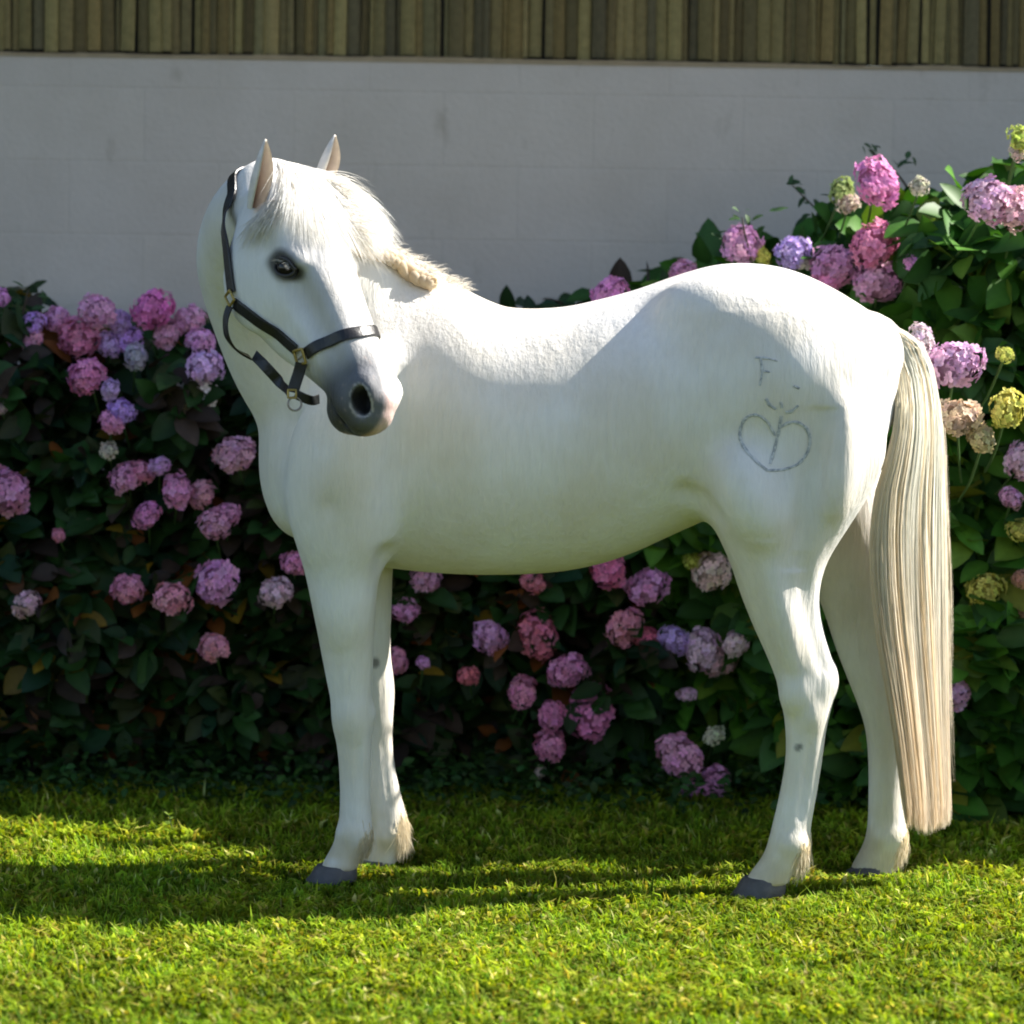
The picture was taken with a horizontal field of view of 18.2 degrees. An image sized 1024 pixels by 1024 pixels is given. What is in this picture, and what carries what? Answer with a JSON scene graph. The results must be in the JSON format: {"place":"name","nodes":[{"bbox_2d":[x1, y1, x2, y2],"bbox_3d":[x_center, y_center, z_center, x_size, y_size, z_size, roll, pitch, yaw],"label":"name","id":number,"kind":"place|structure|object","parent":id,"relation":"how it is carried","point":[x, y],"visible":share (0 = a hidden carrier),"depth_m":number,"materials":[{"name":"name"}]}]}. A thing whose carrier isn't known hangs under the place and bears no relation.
{"place":"outdoors","nodes":[
{"label":"outdoors","id":0,"kind":"place"},
{"bbox_2d":[0,760,1023,1023],"bbox_3d":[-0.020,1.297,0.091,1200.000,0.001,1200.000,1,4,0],"label":"ground","id":1,"kind":"structure","parent":0,"point":[476,929],"depth_m":6.58,"materials":[{"name":"green plant"}]},
{"bbox_2d":[0,280,199,785],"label":"hydrangea bush","id":2,"kind":"object","parent":1,"relation":"on","point":[84,659],"visible":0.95,"depth_m":8.04,"materials":[{"name":"green plant"}]},
{"bbox_2d":[1,281,50,318],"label":"wild shoot","id":3,"kind":"object","parent":2,"relation":"attached to","point":[43,296],"visible":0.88,"depth_m":8.08,"materials":[{"name":"green plant"}]},
{"bbox_2d":[165,812,173,829],"bbox_3d":[-0.797,0.735,7.486,0.039,0.065,0.016,1,4,0],"label":"weed","id":4,"kind":"object","parent":1,"relation":"on","point":[168,822],"visible":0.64,"depth_m":7.49,"materials":[{"name":"green plant"}]},
{"bbox_2d":[148,303,339,790],"bbox_3d":[-0.657,0.115,8.385,0.680,1.334,0.979,1,4,0],"label":"hydrangea bush","id":5,"kind":"object","parent":1,"relation":"on","point":[236,565],"visible":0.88,"depth_m":8.10,"materials":[{"name":"green plant"}]},
{"bbox_2d":[0,731,1018,820],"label":"ground cover","id":6,"kind":"object","parent":1,"relation":"on","point":[676,785],"visible":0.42,"depth_m":8.01,"materials":[{"name":"green plant"}]},
{"bbox_2d":[0,52,1023,635],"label":"garden wall","id":7,"kind":"structure","parent":1,"relation":"on","point":[492,178],"depth_m":8.95,"materials":[{"name":"white paint"}]},
{"bbox_2d":[0,0,1023,67],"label":"slat fence","id":8,"kind":"object","parent":7,"relation":"on","point":[976,33],"visible":1,"depth_m":8.98,"materials":[{"name":"wood"}]},
{"bbox_2d":[390,258,677,794],"bbox_3d":[-0.019,0.064,8.409,0.983,1.474,0.937,1,4,0],"label":"hydrangea bush","id":9,"kind":"object","parent":1,"relation":"on","point":[544,667],"visible":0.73,"depth_m":8.11,"materials":[{"name":"green plant"}]},
{"bbox_2d":[196,134,954,900],"bbox_3d":[0.151,0.024,6.794,1.666,1.618,0.925,1,4,0],"label":"horse","id":10,"kind":"object","parent":1,"relation":"on","point":[750,414],"visible":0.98,"depth_m":6.77},
{"bbox_2d":[221,166,380,411],"bbox_3d":[-0.456,-0.465,6.527,0.264,0.508,0.451,-1,4,-26],"label":"halter","id":11,"kind":"object","parent":10,"relation":"attached to","point":[268,369],"visible":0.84,"depth_m":6.45,"materials":[{"name":"black leather"}]},
{"bbox_2d":[614,200,861,806],"bbox_3d":[0.588,0.027,8.309,0.703,1.679,1.024,1,4,0],"label":"hydrangea bush","id":12,"kind":"object","parent":1,"relation":"on","point":[717,689],"visible":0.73,"depth_m":8.07,"materials":[{"name":"green plant"}]},
{"bbox_2d":[711,207,787,263],"bbox_3d":[0.587,-0.685,7.918,0.190,0.146,0.061,1,4,-5],"label":"wild shoot","id":13,"kind":"object","parent":12,"relation":"attached to","point":[747,217],"visible":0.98,"depth_m":7.91,"materials":[{"name":"green plant"}]},
{"bbox_2d":[801,124,1023,831],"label":"hydrangea bush","id":14,"kind":"object","parent":1,"relation":"on","point":[897,257],"visible":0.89,"depth_m":7.65,"materials":[{"name":"green plant"}]},
{"bbox_2d":[786,174,832,225],"bbox_3d":[0.762,-0.798,8.194,0.104,0.136,0.089,3,5,33],"label":"wild shoot","id":15,"kind":"object","parent":14,"relation":"attached to","point":[798,189],"visible":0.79,"depth_m":8.20,"materials":[{"name":"green plant"}]},
{"bbox_2d":[862,143,915,186],"bbox_3d":[0.960,-0.861,8.207,0.152,0.176,0.066,0,4,-12],"label":"wild shoot","id":16,"kind":"object","parent":14,"relation":"attached to","point":[907,155],"visible":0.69,"depth_m":8.21,"materials":[{"name":"green plant"}]}
]}

